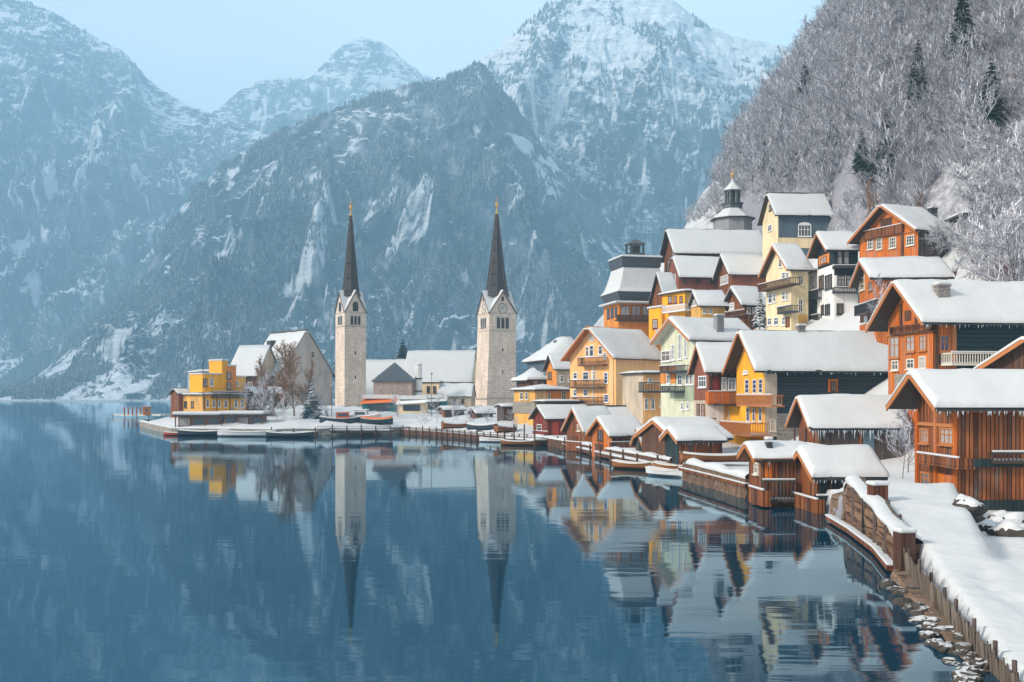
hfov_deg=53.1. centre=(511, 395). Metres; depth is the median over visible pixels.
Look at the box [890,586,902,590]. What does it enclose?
rock
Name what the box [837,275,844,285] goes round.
window
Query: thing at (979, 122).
hillside wood
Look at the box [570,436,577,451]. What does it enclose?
door
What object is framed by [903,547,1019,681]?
picket fence
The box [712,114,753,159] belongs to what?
frosted tree
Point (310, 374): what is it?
brown tree
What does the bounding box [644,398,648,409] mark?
window
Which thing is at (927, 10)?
frosted tree
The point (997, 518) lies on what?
rock
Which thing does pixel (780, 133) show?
frosted tree
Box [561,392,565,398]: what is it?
window
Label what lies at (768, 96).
frosted tree
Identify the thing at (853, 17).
frosted tree
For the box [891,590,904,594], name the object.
rock
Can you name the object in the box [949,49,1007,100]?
frosted tree
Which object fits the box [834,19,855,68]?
frosted tree
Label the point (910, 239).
window
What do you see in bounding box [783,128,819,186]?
frosted tree
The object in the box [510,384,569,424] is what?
house
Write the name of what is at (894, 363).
window
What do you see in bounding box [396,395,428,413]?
market stall
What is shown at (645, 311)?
window
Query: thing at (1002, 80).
frosted tree
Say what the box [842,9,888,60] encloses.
frosted tree
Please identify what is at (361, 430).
dock
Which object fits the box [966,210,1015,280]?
frosted tree
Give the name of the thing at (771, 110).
frosted tree
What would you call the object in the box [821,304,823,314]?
window
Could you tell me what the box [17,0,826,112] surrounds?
sky
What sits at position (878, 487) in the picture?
wall pier
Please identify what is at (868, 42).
frosted tree
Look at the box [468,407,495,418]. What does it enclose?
hut
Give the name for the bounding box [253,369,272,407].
frosted tree
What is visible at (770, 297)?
window
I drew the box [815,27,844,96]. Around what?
frosted tree
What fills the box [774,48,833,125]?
frosted tree
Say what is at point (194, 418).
boat pavilion
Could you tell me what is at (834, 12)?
frosted tree
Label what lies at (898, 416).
frosted tree
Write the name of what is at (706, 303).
house
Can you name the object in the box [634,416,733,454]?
boathouse
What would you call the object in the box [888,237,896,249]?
window
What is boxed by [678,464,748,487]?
dock
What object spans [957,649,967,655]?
rock
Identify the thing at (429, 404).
window
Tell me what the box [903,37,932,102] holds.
fir tree
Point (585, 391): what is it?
window
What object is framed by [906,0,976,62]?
frosted tree
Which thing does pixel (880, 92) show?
frosted tree
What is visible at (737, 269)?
house
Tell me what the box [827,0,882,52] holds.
frosted tree
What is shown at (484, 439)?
boat
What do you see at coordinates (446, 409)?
shelter
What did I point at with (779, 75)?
frosted tree
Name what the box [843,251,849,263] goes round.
window
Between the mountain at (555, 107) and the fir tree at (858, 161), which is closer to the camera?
the fir tree at (858, 161)
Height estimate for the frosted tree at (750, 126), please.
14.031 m
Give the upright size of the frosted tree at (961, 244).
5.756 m
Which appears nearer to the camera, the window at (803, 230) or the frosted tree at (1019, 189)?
the frosted tree at (1019, 189)
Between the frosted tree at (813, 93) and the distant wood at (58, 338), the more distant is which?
the distant wood at (58, 338)
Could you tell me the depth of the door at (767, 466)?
64.96 m
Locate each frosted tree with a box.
[239,381,264,410]
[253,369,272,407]
[253,391,272,410]
[266,394,287,418]
[275,398,289,419]
[298,375,321,399]
[314,393,330,412]
[384,396,402,415]
[415,406,431,422]
[429,392,444,416]
[449,399,466,421]
[464,405,475,421]
[483,407,491,421]
[505,410,520,423]
[702,152,725,179]
[703,150,741,198]
[703,175,725,208]
[707,147,739,185]
[709,144,743,182]
[711,172,727,200]
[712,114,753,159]
[720,122,750,180]
[721,122,741,162]
[721,131,753,162]
[724,164,749,198]
[729,110,762,171]
[730,101,758,139]
[735,112,762,148]
[735,125,759,193]
[735,141,776,191]
[739,109,759,147]
[743,138,780,191]
[747,106,765,148]
[747,130,774,177]
[747,139,780,191]
[748,84,782,130]
[749,93,775,145]
[750,77,775,113]
[755,73,771,114]
[756,96,780,132]
[756,101,808,151]
[758,59,802,104]
[761,94,801,132]
[761,126,780,145]
[762,68,800,111]
[762,152,786,191]
[763,148,794,191]
[766,107,800,168]
[767,55,801,111]
[768,92,803,155]
[768,123,810,191]
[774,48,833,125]
[775,105,808,157]
[776,109,808,192]
[781,33,809,95]
[782,44,804,73]
[782,80,810,113]
[782,99,812,165]
[783,82,815,122]
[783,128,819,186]
[784,36,809,68]
[786,45,823,91]
[786,116,812,168]
[787,45,805,90]
[787,52,802,89]
[788,14,818,66]
[788,16,822,58]
[790,75,829,150]
[792,58,818,98]
[792,62,849,119]
[793,59,821,107]
[794,73,826,111]
[794,157,818,192]
[796,0,843,45]
[797,25,823,74]
[798,1,830,43]
[801,109,835,179]
[802,21,822,54]
[804,70,852,140]
[804,101,844,179]
[805,13,829,45]
[806,66,833,131]
[807,101,837,147]
[808,20,827,50]
[809,63,854,114]
[810,49,834,113]
[811,54,835,82]
[812,40,864,90]
[812,80,860,150]
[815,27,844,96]
[816,25,841,61]
[818,0,859,27]
[818,23,850,62]
[818,90,878,182]
[819,44,855,83]
[821,0,851,25]
[823,60,863,125]
[825,192,869,230]
[826,13,860,50]
[826,60,867,105]
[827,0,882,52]
[828,185,860,225]
[829,0,857,33]
[831,17,871,101]
[832,0,865,28]
[833,107,900,188]
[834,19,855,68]
[835,15,867,72]
[835,31,879,85]
[838,3,870,37]
[840,64,888,123]
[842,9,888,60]
[843,69,908,134]
[844,19,897,78]
[846,71,908,164]
[849,0,872,35]
[849,10,865,55]
[849,42,871,86]
[852,0,888,56]
[852,44,885,104]
[853,0,885,30]
[859,15,921,101]
[860,0,898,23]
[861,128,907,203]
[863,0,920,48]
[864,273,888,333]
[865,0,892,48]
[868,15,915,70]
[872,4,894,51]
[874,409,915,472]
[879,0,916,24]
[880,79,912,170]
[887,46,932,120]
[887,115,942,182]
[887,419,914,478]
[892,47,949,105]
[892,86,940,173]
[894,0,951,35]
[901,5,948,70]
[901,148,936,191]
[902,0,919,11]
[903,55,959,115]
[905,21,959,86]
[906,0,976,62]
[915,74,953,128]
[920,23,984,96]
[920,192,1011,280]
[923,211,953,256]
[924,217,953,252]
[926,49,967,91]
[928,69,975,130]
[931,75,979,131]
[933,0,981,45]
[935,10,983,71]
[939,219,963,256]
[941,112,984,172]
[941,222,1005,265]
[943,152,1017,218]
[948,197,1023,281]
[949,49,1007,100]
[950,212,988,277]
[952,156,1023,239]
[953,211,1022,279]
[953,225,973,273]
[954,11,998,62]
[958,56,1022,132]
[960,117,1023,175]
[961,72,1002,159]
[962,0,1023,55]
[965,0,1008,32]
[966,156,1017,218]
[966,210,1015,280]
[967,0,1023,70]
[968,0,989,18]
[975,119,1023,207]
[979,172,1008,229]
[982,126,1023,216]
[983,0,1022,27]
[984,145,1019,203]
[987,101,1023,151]
[992,30,1023,78]
[994,177,1023,238]
[998,40,1023,98]
[998,56,1023,109]
[998,193,1023,259]
[998,196,1023,280]
[998,218,1023,280]
[1000,164,1023,219]
[1004,0,1023,34]
[1012,9,1023,43]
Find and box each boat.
[163,431,177,435]
[178,429,230,435]
[217,429,275,435]
[266,431,313,436]
[319,411,360,422]
[349,409,380,417]
[360,416,392,423]
[441,420,468,428]
[466,422,496,429]
[479,437,505,441]
[493,423,516,432]
[500,439,538,445]
[611,459,652,469]
[645,466,681,476]
[652,460,682,468]
[679,451,748,461]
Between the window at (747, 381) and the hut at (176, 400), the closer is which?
the window at (747, 381)
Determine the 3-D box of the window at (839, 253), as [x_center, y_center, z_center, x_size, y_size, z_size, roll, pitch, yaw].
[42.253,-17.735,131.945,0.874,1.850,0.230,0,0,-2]
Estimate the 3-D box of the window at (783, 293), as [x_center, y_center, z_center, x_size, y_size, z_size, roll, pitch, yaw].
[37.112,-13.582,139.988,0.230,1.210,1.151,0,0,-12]
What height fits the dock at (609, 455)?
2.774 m
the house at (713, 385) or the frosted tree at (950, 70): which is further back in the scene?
the frosted tree at (950, 70)
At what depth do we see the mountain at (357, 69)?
4126.94 m
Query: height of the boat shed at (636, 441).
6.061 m
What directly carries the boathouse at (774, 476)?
in the lake water
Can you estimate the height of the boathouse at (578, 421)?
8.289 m
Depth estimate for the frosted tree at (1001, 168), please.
111.79 m
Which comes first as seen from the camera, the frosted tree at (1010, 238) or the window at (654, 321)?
the frosted tree at (1010, 238)
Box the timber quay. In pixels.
[682,458,748,498]
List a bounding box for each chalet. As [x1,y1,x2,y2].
[847,204,953,258]
[865,279,1023,447]
[973,336,1023,368]
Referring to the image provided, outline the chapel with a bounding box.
[710,169,755,229]
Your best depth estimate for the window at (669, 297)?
163.63 m
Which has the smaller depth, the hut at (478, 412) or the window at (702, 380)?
the window at (702, 380)
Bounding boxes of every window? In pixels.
[224,400,227,407]
[226,372,231,379]
[226,382,230,389]
[369,404,389,410]
[403,405,419,410]
[428,403,439,408]
[520,392,523,399]
[537,424,541,429]
[547,372,551,379]
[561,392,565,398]
[573,372,577,378]
[583,372,588,378]
[583,389,587,395]
[585,346,588,356]
[589,334,594,341]
[589,345,593,356]
[596,430,603,441]
[598,346,602,354]
[603,394,608,402]
[604,372,608,383]
[607,308,609,319]
[611,307,613,318]
[614,306,617,317]
[621,305,629,314]
[631,306,640,314]
[642,306,649,314]
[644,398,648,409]
[650,398,655,409]
[652,319,657,328]
[661,350,670,361]
[665,374,670,384]
[668,296,672,303]
[670,344,674,360]
[673,296,676,303]
[677,374,682,385]
[678,334,681,359]
[683,338,687,357]
[685,373,688,384]
[689,375,693,384]
[696,404,699,415]
[698,376,706,387]
[701,404,704,415]
[720,274,728,285]
[722,377,726,389]
[728,302,734,310]
[728,378,735,389]
[745,379,749,393]
[745,407,749,421]
[751,408,755,422]
[752,379,756,393]
[752,462,758,475]
[757,407,762,422]
[758,378,762,393]
[767,224,771,232]
[767,294,772,304]
[767,317,771,325]
[769,419,776,431]
[773,317,778,325]
[781,291,785,300]
[797,275,803,285]
[798,225,811,236]
[798,299,803,312]
[809,275,813,287]
[818,275,823,290]
[819,255,826,264]
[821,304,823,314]
[824,274,831,290]
[824,304,829,315]
[831,381,835,391]
[836,303,843,314]
[837,251,842,263]
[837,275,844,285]
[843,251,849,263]
[846,275,851,285]
[858,271,864,291]
[866,239,873,250]
[866,280,872,291]
[875,238,882,250]
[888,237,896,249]
[888,336,899,359]
[890,360,899,371]
[904,335,915,352]
[904,358,914,369]
[905,234,914,246]
[917,334,927,351]
[917,428,929,444]
[918,356,925,368]
[920,471,930,483]
[937,427,952,446]
[939,335,950,352]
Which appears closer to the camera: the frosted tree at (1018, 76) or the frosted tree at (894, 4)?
the frosted tree at (1018, 76)
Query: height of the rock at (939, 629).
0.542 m
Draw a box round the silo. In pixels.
[415,363,421,394]
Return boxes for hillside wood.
[681,0,1023,236]
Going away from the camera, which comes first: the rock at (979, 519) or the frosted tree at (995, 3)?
the rock at (979, 519)
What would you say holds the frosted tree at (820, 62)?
on the ground
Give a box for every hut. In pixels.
[168,388,190,417]
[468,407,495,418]
[494,403,513,420]
[533,399,583,403]
[944,210,979,238]
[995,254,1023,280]
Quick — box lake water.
[0,401,999,681]
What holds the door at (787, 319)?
in the house at (785, 268)
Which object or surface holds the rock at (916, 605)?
in the lake water
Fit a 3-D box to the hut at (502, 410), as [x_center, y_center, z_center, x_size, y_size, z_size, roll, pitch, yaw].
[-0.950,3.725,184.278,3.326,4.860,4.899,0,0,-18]
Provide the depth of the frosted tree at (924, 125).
145.53 m
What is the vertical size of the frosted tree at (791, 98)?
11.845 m
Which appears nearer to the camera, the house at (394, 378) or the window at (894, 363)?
the window at (894, 363)
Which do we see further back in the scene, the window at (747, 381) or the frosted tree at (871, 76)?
the frosted tree at (871, 76)
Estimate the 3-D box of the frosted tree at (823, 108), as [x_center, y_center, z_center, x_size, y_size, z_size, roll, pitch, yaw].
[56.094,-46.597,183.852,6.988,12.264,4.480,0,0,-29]
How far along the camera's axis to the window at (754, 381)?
102.37 m
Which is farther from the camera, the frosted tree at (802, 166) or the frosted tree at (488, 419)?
the frosted tree at (802, 166)
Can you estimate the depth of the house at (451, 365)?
289.20 m
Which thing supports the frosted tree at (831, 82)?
on the ground
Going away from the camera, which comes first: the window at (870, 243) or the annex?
the window at (870, 243)
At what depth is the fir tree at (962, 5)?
144.93 m
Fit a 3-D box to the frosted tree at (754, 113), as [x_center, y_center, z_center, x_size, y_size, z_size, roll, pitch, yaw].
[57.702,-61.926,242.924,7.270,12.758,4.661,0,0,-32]
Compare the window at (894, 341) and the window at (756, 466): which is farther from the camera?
the window at (894, 341)
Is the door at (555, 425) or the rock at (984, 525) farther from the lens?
the door at (555, 425)
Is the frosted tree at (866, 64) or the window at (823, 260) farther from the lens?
the frosted tree at (866, 64)
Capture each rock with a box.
[879,579,896,587]
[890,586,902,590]
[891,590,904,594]
[892,597,912,602]
[893,599,909,606]
[901,603,913,610]
[904,585,919,593]
[908,615,925,622]
[909,606,929,615]
[913,602,924,609]
[920,616,940,623]
[921,622,937,629]
[921,630,935,638]
[923,639,930,645]
[929,638,943,647]
[931,626,954,633]
[933,640,954,653]
[941,657,958,661]
[944,661,959,665]
[951,668,981,678]
[952,495,971,504]
[952,675,977,681]
[953,634,963,641]
[953,641,973,651]
[954,497,988,517]
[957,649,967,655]
[959,665,985,674]
[964,651,978,658]
[968,657,988,669]
[973,676,983,681]
[974,516,985,522]
[977,519,995,531]
[985,526,995,535]
[987,510,1007,517]
[990,516,1002,521]
[994,520,1023,536]
[996,519,1021,524]
[1001,512,1023,522]
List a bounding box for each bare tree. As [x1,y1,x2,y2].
[260,350,300,416]
[273,339,305,415]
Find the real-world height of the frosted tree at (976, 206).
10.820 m
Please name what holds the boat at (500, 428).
on the ground
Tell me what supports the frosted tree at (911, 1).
on the ground
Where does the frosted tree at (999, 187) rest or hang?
on the ground
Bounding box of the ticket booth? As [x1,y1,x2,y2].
[142,406,151,414]
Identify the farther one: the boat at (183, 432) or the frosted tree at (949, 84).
the boat at (183, 432)
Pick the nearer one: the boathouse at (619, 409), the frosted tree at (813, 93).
the boathouse at (619, 409)
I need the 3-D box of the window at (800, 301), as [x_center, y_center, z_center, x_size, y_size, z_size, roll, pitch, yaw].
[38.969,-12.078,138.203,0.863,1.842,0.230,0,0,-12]
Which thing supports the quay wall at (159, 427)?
on the ground
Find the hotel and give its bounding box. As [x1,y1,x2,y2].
[181,359,252,410]
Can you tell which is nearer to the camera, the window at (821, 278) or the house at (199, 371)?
the window at (821, 278)
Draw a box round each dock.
[114,414,170,417]
[271,427,317,435]
[317,424,393,434]
[390,424,541,443]
[504,424,546,445]
[545,433,658,465]
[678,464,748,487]
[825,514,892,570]
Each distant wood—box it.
[0,0,253,365]
[0,61,610,399]
[461,0,793,232]
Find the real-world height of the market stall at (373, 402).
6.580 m
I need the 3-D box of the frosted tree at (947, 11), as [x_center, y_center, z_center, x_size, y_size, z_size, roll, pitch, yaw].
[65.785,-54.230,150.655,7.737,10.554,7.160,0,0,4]
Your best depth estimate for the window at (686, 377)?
122.70 m
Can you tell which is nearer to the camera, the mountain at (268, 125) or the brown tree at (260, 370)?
the brown tree at (260, 370)
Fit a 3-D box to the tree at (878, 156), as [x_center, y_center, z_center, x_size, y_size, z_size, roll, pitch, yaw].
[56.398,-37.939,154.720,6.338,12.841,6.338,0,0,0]
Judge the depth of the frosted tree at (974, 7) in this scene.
144.60 m
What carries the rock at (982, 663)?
on the ground
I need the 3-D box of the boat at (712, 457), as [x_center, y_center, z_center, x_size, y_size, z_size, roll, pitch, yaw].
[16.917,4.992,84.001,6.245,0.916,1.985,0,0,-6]
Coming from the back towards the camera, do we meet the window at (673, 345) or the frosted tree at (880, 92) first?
the frosted tree at (880, 92)
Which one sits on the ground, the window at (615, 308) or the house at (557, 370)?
the house at (557, 370)
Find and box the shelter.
[436,405,466,417]
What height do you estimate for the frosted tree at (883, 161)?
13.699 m
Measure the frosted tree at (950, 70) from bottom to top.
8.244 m
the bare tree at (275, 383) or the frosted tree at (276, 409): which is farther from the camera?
the bare tree at (275, 383)
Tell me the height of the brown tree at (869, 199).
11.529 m
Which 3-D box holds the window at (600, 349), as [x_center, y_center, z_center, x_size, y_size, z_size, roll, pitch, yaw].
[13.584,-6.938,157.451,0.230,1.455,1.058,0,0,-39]
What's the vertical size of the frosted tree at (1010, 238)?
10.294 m
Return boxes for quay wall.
[140,420,482,434]
[478,431,671,462]
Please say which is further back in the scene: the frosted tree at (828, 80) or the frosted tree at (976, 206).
the frosted tree at (828, 80)
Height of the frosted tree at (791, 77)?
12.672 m
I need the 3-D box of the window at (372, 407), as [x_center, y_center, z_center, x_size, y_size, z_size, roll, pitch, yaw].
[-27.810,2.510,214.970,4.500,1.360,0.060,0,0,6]
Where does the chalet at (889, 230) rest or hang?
on the ground
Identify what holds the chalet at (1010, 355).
on the ground
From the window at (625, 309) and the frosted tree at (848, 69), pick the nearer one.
the frosted tree at (848, 69)
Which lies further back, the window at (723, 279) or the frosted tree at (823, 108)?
the frosted tree at (823, 108)
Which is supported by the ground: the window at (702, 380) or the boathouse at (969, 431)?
the boathouse at (969, 431)
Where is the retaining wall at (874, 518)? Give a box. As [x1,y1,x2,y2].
[845,474,922,564]
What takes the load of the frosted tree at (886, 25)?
on the ground
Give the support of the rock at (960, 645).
in the lake water
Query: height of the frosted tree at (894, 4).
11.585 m
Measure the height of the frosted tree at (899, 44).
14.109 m
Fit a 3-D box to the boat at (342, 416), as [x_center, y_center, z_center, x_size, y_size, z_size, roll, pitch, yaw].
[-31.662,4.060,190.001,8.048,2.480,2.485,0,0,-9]
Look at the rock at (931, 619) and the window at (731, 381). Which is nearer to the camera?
the rock at (931, 619)
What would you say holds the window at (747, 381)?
in the house at (777, 372)
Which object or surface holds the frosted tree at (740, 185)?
on the ground
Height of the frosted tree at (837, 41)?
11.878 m
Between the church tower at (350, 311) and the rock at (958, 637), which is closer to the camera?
the rock at (958, 637)
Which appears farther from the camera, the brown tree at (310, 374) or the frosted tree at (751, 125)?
the frosted tree at (751, 125)
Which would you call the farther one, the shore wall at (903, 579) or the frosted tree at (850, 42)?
the frosted tree at (850, 42)
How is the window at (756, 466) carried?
in the boathouse at (774, 476)
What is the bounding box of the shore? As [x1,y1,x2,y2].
[0,399,334,400]
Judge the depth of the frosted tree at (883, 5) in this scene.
167.26 m
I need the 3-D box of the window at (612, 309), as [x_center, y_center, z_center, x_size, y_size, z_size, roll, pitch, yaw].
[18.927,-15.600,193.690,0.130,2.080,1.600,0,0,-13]
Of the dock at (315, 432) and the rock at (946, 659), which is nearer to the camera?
the rock at (946, 659)
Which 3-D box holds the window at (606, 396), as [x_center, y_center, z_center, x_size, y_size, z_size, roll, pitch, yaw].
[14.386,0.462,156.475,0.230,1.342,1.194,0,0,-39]
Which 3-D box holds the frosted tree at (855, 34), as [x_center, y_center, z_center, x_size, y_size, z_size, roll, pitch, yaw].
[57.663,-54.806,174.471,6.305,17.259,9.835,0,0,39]
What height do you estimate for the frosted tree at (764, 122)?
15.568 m
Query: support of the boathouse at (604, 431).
in the lake water
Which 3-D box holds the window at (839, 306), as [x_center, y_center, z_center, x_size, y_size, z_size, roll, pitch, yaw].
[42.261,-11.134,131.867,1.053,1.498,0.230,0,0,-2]
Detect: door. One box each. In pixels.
[552,422,558,434]
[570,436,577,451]
[595,443,602,456]
[764,462,771,477]
[785,317,789,327]
[863,431,873,449]
[938,473,951,482]
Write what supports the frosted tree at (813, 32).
on the ground
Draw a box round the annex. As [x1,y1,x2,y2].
[808,268,821,319]
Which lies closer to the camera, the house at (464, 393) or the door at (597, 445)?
the door at (597, 445)
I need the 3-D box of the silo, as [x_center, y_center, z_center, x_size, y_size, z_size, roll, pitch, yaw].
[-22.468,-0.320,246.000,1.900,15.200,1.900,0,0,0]
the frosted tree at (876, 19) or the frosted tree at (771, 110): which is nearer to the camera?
the frosted tree at (876, 19)
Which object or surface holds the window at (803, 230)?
in the house at (800, 219)
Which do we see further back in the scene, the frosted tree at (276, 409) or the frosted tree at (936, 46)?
the frosted tree at (276, 409)
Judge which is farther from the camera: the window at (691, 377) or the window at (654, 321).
the window at (654, 321)
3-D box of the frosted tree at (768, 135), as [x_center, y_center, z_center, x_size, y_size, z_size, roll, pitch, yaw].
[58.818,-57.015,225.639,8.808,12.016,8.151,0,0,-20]
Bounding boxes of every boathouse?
[528,404,586,435]
[560,406,610,451]
[585,415,641,457]
[594,405,632,414]
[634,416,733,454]
[658,424,726,464]
[736,436,806,506]
[791,443,889,513]
[885,368,1023,511]
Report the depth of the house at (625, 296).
190.97 m
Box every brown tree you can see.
[252,356,278,408]
[275,342,296,412]
[287,356,315,409]
[864,179,879,216]
[914,191,922,206]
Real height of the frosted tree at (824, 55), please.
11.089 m
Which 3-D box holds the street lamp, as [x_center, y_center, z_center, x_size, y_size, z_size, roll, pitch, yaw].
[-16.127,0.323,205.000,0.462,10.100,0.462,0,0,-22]
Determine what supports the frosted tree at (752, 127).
on the ground
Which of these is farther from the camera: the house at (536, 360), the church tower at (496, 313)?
the church tower at (496, 313)
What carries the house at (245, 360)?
on the ground
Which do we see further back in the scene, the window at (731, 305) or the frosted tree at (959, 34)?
the window at (731, 305)
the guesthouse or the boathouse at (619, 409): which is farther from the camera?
the guesthouse
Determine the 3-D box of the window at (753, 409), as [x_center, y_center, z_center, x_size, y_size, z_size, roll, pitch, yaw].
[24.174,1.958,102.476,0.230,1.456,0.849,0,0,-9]
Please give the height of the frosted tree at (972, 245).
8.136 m
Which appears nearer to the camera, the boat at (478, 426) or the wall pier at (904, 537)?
the wall pier at (904, 537)
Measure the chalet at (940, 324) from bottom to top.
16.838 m
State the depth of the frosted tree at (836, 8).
204.45 m
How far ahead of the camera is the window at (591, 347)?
159.02 m
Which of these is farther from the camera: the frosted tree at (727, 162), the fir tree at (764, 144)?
the frosted tree at (727, 162)
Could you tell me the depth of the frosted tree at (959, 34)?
144.20 m
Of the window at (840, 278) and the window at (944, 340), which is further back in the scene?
the window at (840, 278)
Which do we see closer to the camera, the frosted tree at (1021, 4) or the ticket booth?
the frosted tree at (1021, 4)
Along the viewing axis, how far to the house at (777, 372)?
101.45 m
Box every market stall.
[360,395,396,411]
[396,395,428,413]
[426,395,448,409]
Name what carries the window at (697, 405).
in the house at (713, 385)
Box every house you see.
[186,369,220,392]
[229,345,276,392]
[366,359,405,394]
[371,362,415,394]
[404,350,476,394]
[422,378,443,394]
[437,382,476,407]
[510,368,546,386]
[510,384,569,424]
[522,336,573,373]
[543,353,569,386]
[618,370,660,425]
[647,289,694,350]
[648,272,676,305]
[650,314,750,416]
[659,228,762,271]
[667,255,718,289]
[686,290,728,317]
[687,342,736,441]
[712,253,765,295]
[714,324,887,444]
[723,285,765,329]
[757,192,832,259]
[757,243,813,329]
[806,230,858,319]
[849,256,956,344]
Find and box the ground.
[150,0,1023,681]
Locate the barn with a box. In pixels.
[785,394,910,459]
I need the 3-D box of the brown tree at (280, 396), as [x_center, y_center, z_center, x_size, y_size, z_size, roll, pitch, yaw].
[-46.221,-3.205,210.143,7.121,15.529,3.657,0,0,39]
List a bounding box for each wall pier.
[866,480,888,500]
[891,526,916,570]
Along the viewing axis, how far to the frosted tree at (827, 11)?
217.02 m
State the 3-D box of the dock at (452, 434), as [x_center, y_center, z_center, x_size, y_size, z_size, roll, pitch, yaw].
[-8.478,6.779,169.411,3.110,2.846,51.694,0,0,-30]
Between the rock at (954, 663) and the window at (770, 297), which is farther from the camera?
the window at (770, 297)
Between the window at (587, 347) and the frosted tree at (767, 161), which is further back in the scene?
the frosted tree at (767, 161)
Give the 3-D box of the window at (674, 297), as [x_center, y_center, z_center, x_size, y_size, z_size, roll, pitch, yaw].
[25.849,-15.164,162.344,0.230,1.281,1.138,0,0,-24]
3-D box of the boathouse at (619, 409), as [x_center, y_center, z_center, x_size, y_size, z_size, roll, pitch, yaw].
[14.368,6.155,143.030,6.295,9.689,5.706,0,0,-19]
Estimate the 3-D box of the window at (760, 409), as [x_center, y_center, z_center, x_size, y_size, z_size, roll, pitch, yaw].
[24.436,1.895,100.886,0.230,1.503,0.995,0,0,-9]
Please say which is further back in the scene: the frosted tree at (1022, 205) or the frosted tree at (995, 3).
the frosted tree at (995, 3)
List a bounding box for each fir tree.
[263,396,275,415]
[300,381,323,418]
[323,407,329,416]
[395,339,407,358]
[749,292,766,329]
[757,139,769,170]
[785,148,798,177]
[795,58,811,98]
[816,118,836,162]
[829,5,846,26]
[850,128,870,175]
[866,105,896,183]
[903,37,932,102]
[945,0,980,59]
[970,55,1007,131]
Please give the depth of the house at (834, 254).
132.26 m
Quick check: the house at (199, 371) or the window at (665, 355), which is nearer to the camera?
the window at (665, 355)
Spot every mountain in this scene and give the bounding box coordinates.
[0,0,268,383]
[0,62,629,399]
[210,37,434,124]
[242,106,321,134]
[478,0,793,254]
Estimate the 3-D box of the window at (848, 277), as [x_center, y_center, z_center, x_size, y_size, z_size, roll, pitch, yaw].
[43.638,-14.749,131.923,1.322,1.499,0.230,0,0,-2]
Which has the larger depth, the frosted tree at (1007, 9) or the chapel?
the chapel
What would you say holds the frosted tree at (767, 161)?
on the ground
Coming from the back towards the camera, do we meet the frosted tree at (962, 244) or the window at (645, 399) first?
the window at (645, 399)
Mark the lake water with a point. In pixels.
(132, 549)
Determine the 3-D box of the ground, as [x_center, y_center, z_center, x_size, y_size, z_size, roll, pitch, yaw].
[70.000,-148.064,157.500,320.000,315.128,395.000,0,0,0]
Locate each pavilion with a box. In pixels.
[172,411,223,426]
[219,411,269,425]
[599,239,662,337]
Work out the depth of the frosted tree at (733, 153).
246.32 m
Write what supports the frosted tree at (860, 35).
on the ground
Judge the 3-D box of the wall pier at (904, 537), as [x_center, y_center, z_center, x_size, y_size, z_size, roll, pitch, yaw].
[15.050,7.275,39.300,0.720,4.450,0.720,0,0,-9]
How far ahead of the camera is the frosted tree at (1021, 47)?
131.08 m
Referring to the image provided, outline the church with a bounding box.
[264,329,334,405]
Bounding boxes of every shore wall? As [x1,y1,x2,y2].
[830,480,867,522]
[890,569,989,676]
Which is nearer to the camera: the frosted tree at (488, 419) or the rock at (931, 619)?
the rock at (931, 619)
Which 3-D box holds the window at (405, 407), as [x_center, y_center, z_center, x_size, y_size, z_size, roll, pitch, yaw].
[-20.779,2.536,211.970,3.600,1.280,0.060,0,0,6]
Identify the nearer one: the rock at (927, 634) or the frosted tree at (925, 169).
the rock at (927, 634)
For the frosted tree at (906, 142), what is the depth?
143.66 m
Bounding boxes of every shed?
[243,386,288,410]
[630,426,641,451]
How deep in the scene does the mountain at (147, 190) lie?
2947.87 m
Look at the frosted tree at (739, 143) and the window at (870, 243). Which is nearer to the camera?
the window at (870, 243)
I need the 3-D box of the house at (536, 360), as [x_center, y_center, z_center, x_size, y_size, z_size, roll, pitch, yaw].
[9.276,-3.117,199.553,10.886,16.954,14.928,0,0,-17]
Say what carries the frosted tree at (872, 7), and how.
on the ground
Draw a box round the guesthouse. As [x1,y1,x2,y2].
[560,326,660,405]
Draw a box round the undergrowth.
[686,0,1023,281]
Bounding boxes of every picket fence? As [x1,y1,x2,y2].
[859,476,905,524]
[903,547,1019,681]
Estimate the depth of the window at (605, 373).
156.48 m
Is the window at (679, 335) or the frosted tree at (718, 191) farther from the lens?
the frosted tree at (718, 191)
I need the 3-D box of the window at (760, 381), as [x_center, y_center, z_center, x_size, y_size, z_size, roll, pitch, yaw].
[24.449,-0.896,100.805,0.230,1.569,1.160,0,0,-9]
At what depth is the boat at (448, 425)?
175.03 m
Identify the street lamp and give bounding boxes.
[430,372,432,416]
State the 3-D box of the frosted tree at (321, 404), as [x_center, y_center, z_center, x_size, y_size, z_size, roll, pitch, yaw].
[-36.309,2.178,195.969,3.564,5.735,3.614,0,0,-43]
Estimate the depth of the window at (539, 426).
152.45 m
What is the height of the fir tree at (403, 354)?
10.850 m
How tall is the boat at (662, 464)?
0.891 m
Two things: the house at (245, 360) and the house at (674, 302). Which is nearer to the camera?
the house at (674, 302)
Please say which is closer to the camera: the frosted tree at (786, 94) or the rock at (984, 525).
the rock at (984, 525)
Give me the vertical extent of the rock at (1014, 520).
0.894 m
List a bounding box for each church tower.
[334,201,367,406]
[475,197,517,405]
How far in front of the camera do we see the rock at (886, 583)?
37.27 m
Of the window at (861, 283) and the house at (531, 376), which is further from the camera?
the house at (531, 376)
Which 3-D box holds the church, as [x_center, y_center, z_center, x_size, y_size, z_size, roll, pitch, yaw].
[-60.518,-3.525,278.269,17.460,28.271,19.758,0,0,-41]
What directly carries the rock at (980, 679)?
in the lake water
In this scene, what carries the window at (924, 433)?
in the boathouse at (969, 431)

